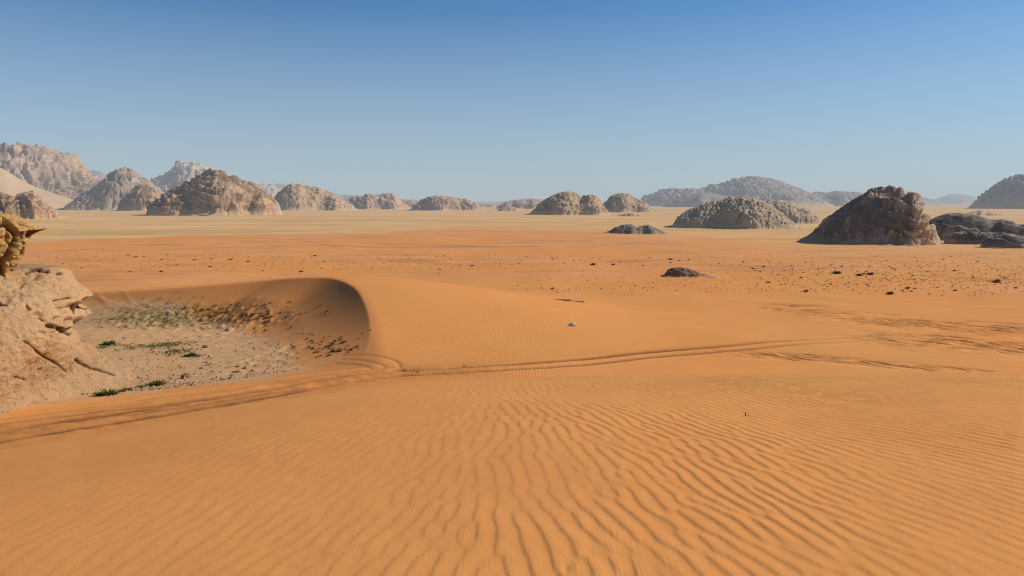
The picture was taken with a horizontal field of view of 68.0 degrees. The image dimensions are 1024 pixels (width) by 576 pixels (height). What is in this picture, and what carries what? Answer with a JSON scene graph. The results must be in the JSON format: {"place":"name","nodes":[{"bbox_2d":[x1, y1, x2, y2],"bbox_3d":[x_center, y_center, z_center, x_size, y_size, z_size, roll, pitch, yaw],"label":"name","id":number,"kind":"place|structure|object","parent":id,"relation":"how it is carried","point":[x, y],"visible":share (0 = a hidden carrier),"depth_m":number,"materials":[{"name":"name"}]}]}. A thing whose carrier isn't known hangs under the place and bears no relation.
{"place":"outdoors","nodes":[
{"label":"outdoors","id":0,"kind":"place"},
{"bbox_2d":[0,168,72,209],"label":"sand hill","id":1,"kind":"structure","parent":0,"point":[11,184],"depth_m":1400.70,"materials":[{"name":"beige sand"}]},
{"bbox_2d":[0,142,101,190],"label":"rock cliff","id":2,"kind":"structure","parent":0,"point":[46,168],"depth_m":1825.93,"materials":[{"name":"stone"}]},
{"bbox_2d":[90,170,105,179],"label":"rock ridge","id":3,"kind":"object","parent":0,"point":[101,175],"visible":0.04,"depth_m":3543.15,"materials":[{"name":"grey stone"}]},
{"bbox_2d":[63,167,163,209],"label":"rock cone","id":4,"kind":"object","parent":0,"point":[111,190],"visible":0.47,"depth_m":1331.84,"materials":[{"name":"grey stone"}]},
{"bbox_2d":[150,160,213,193],"bbox_3d":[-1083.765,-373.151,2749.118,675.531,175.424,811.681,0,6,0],"label":"rocky peak","id":5,"kind":"structure","parent":0,"point":[180,172],"depth_m":2542.36,"materials":[{"name":"grey stone"}]},
{"bbox_2d":[255,183,280,198],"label":"rock ridge","id":6,"kind":"object","parent":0,"point":[272,190],"visible":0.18,"depth_m":2132.95,"materials":[{"name":"grey stone"}]},
{"bbox_2d":[275,183,413,200],"bbox_3d":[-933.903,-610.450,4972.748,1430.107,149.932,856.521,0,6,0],"label":"rock ridge","id":7,"kind":"object","parent":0,"point":[282,185],"visible":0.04,"depth_m":4913.32,"materials":[{"name":"grey stone"}]},
{"bbox_2d":[479,204,499,206],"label":"rock ridge","id":8,"kind":"object","parent":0,"point":[489,205],"visible":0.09,"depth_m":2259.25,"materials":[{"name":"stone"}]},
{"bbox_2d":[477,198,530,204],"bbox_3d":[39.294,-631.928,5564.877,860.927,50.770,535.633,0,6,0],"label":"rock ridge","id":9,"kind":"object","parent":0,"point":[499,203],"visible":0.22,"depth_m":5473.94,"materials":[{"name":"grey stone"}]},
{"bbox_2d":[0,204,1023,575],"bbox_3d":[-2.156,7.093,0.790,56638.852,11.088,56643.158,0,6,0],"label":"sand ground","id":10,"kind":"structure","parent":0,"point":[464,410],"depth_m":8.67,"materials":[{"name":"orange sand"}]},
{"bbox_2d":[0,190,75,218],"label":"rock outcrop","id":11,"kind":"object","parent":10,"relation":"on","point":[28,205],"visible":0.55,"depth_m":566.62,"materials":[{"name":"brown stone"}]},
{"bbox_2d":[0,263,137,414],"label":"rock outcrop","id":12,"kind":"object","parent":10,"relation":"on","point":[47,352],"visible":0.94,"depth_m":34.45,"materials":[{"name":"stone"}]},
{"bbox_2d":[0,213,46,279],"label":"mushroom rock","id":13,"kind":"object","parent":12,"relation":"on","point":[17,233],"visible":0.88,"depth_m":34.06,"materials":[{"name":"stone"}]},
{"bbox_2d":[49,181,98,199],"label":"rock outcrop","id":14,"kind":"object","parent":10,"relation":"on","point":[74,192],"visible":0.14,"depth_m":1652.26,"materials":[{"name":"beige stone"}]},
{"bbox_2d":[92,388,122,396],"bbox_3d":[-18.655,4.821,35.031,1.414,0.310,1.396,2,7,15],"label":"green bush","id":15,"kind":"object","parent":10,"relation":"on","point":[102,392],"visible":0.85,"depth_m":34.91,"materials":[{"name":"green plant"}]},
{"bbox_2d":[99,340,117,344],"bbox_3d":[-30.987,4.204,58.179,1.806,0.370,1.336,1,7,13],"label":"green bush","id":16,"kind":"object","parent":10,"relation":"on","point":[108,342],"visible":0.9,"depth_m":58.12,"materials":[{"name":"green plant"}]},
{"bbox_2d":[119,387,132,391],"bbox_3d":[-18.673,4.919,36.615,0.798,0.222,1.083,-6,9,-42],"label":"green bush","id":17,"kind":"object","parent":10,"relation":"on","point":[124,389],"visible":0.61,"depth_m":36.71,"materials":[{"name":"green plant"}]},
{"bbox_2d":[115,185,159,210],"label":"rock outcrop","id":18,"kind":"object","parent":10,"relation":"on","point":[139,197],"visible":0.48,"depth_m":1202.67,"materials":[{"name":"brown stone"}]},
{"bbox_2d":[78,291,224,358],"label":"green grass","id":19,"kind":"structure","parent":10,"relation":"on","point":[165,344],"depth_m":58.48,"materials":[{"name":"green plant"}]},
{"bbox_2d":[144,380,171,385],"bbox_3d":[-18.810,5.027,40.083,1.478,0.328,1.120,1,6,10],"label":"green bush","id":20,"kind":"object","parent":10,"relation":"on","point":[156,383],"visible":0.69,"depth_m":40.02,"materials":[{"name":"green plant"}]},
{"bbox_2d":[181,373,190,378],"bbox_3d":[-18.267,4.999,42.495,0.590,0.472,0.500,0,6,0],"label":"stone","id":21,"kind":"object","parent":10,"relation":"on","point":[187,375],"visible":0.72,"depth_m":42.37,"materials":[{"name":"beige stone"}]},
{"bbox_2d":[76,336,305,395],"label":"gravel","id":22,"kind":"structure","parent":10,"relation":"on","point":[153,387],"depth_m":43.61,"materials":[{"name":"beige gravel"}]},
{"bbox_2d":[183,353,200,357],"bbox_3d":[-21.474,4.447,50.726,1.198,0.283,1.188,-6,8,-41],"label":"green bush","id":23,"kind":"object","parent":10,"relation":"on","point":[193,354],"visible":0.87,"depth_m":50.59,"materials":[{"name":"green plant"}]},
{"bbox_2d":[146,168,281,215],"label":"rock outcrop","id":24,"kind":"object","parent":10,"relation":"on","point":[210,192],"visible":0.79,"depth_m":756.40,"materials":[{"name":"brown stone"}]},
{"bbox_2d":[274,183,361,210],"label":"rock outcrop","id":25,"kind":"object","parent":10,"relation":"on","point":[295,197],"visible":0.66,"depth_m":1250.93,"materials":[{"name":"beige stone"}]},
{"bbox_2d":[347,193,410,208],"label":"rock outcrop","id":26,"kind":"object","parent":10,"relation":"on","point":[382,201],"visible":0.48,"depth_m":1520.79,"materials":[{"name":"stone"}]},
{"bbox_2d":[403,200,418,207],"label":"rock outcrop","id":27,"kind":"object","parent":10,"relation":"on","point":[411,203],"visible":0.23,"depth_m":1852.05,"materials":[{"name":"stone"}]},
{"bbox_2d":[409,195,486,210],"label":"rock outcrop","id":28,"kind":"object","parent":10,"relation":"on","point":[438,203],"visible":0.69,"depth_m":1261.01,"materials":[{"name":"stone"}]},
{"bbox_2d":[497,206,519,210],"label":"boulder","id":29,"kind":"object","parent":10,"relation":"on","point":[508,208],"visible":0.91,"depth_m":1184.69,"materials":[{"name":"stone"}]},
{"bbox_2d":[490,198,542,208],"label":"rock outcrop","id":30,"kind":"object","parent":10,"relation":"on","point":[532,203],"visible":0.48,"depth_m":1661.39,"materials":[{"name":"stone"}]},
{"bbox_2d":[523,191,617,214],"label":"rock outcrop","id":31,"kind":"object","parent":10,"relation":"on","point":[567,203],"visible":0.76,"depth_m":785.98,"materials":[{"name":"beige stone"}]},
{"bbox_2d":[618,213,641,215],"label":"boulder","id":32,"kind":"object","parent":10,"relation":"on","point":[630,214],"visible":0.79,"depth_m":704.17,"materials":[{"name":"beige stone"}]},
{"bbox_2d":[602,193,666,212],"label":"rock outcrop","id":33,"kind":"object","parent":10,"relation":"on","point":[621,203],"visible":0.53,"depth_m":1005.60,"materials":[{"name":"beige stone"}]},
{"bbox_2d":[605,224,668,233],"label":"boulder","id":34,"kind":"object","parent":10,"relation":"on","point":[633,229],"visible":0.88,"depth_m":295.41,"materials":[{"name":"stone"}]},
{"bbox_2d":[664,267,719,277],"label":"boulder","id":35,"kind":"object","parent":10,"relation":"on","point":[679,272],"visible":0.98,"depth_m":121.74,"materials":[{"name":"brown stone"}]},
{"bbox_2d":[663,193,766,206],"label":"rock ridge","id":36,"kind":"object","parent":10,"relation":"on","point":[695,200],"visible":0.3,"depth_m":2351.56,"materials":[{"name":"grey stone"}]},
{"bbox_2d":[661,196,806,229],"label":"rock outcrop","id":37,"kind":"object","parent":10,"relation":"on","point":[736,212],"visible":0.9,"depth_m":363.74,"materials":[{"name":"stone"}]},
{"bbox_2d":[641,176,833,206],"bbox_3d":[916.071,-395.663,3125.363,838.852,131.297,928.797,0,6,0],"label":"rock massif","id":38,"kind":"structure","parent":10,"relation":"on","point":[764,188],"depth_m":2927.56,"materials":[{"name":"grey stone"}]},
{"bbox_2d":[765,200,821,223],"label":"rock outcrop","id":39,"kind":"object","parent":10,"relation":"on","point":[793,212],"visible":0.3,"depth_m":455.18,"materials":[{"name":"stone"}]},
{"bbox_2d":[813,190,863,205],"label":"rock ridge","id":40,"kind":"object","parent":10,"relation":"on","point":[837,198],"visible":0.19,"depth_m":2997.19,"materials":[{"name":"grey stone"}]},
{"bbox_2d":[798,185,940,245],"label":"rock dome","id":41,"kind":"object","parent":10,"relation":"on","point":[889,215],"visible":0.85,"depth_m":223.50,"materials":[{"name":"brown stone"}]},
{"bbox_2d":[918,196,947,204],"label":"rock ridge","id":42,"kind":"object","parent":10,"relation":"on","point":[927,201],"visible":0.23,"depth_m":4774.10,"materials":[{"name":"grey stone"}]},
{"bbox_2d":[933,194,976,203],"bbox_3d":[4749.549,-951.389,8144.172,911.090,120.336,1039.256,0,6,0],"label":"rock ridge","id":43,"kind":"object","parent":10,"relation":"on","point":[957,199],"visible":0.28,"depth_m":7879.62,"materials":[{"name":"grey stone"}]},
{"bbox_2d":[944,231,1005,243],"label":"boulder","id":44,"kind":"object","parent":10,"relation":"on","point":[968,237],"visible":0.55,"depth_m":222.01,"materials":[{"name":"stone"}]},
{"bbox_2d":[929,213,1023,240],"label":"rock outcrop","id":45,"kind":"object","parent":10,"relation":"on","point":[948,223],"visible":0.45,"depth_m":241.63,"materials":[{"name":"stone"}]},
{"bbox_2d":[965,210,1023,215],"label":"rock outcrop","id":46,"kind":"object","parent":10,"relation":"on","point":[984,213],"visible":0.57,"depth_m":738.44,"materials":[{"name":"stone"}]},
{"bbox_2d":[990,279,1000,282],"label":"desert shrub","id":47,"kind":"object","parent":10,"relation":"on","point":[996,280],"visible":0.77,"depth_m":115.10,"materials":[{"name":"brown plant"}]},
{"bbox_2d":[968,174,1023,208],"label":"rock massif","id":48,"kind":"structure","parent":10,"relation":"on","point":[1006,193],"depth_m":1665.57,"materials":[{"name":"grey stone"}]},
{"bbox_2d":[980,233,1023,248],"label":"boulder","id":49,"kind":"object","parent":10,"relation":"on","point":[1005,241],"visible":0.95,"depth_m":202.68,"materials":[{"name":"stone"}]},
{"bbox_2d":[0,0,1023,203],"label":"sky","id":50,"kind":"structure","parent":0,"point":[473,100],"materials":[{"name":"blue"}]},
{"bbox_2d":[38,253,1023,294],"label":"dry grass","id":51,"kind":"structure","parent":0,"point":[988,281],"depth_m":129.05,"materials":[{"name":"plant"}]}
]}

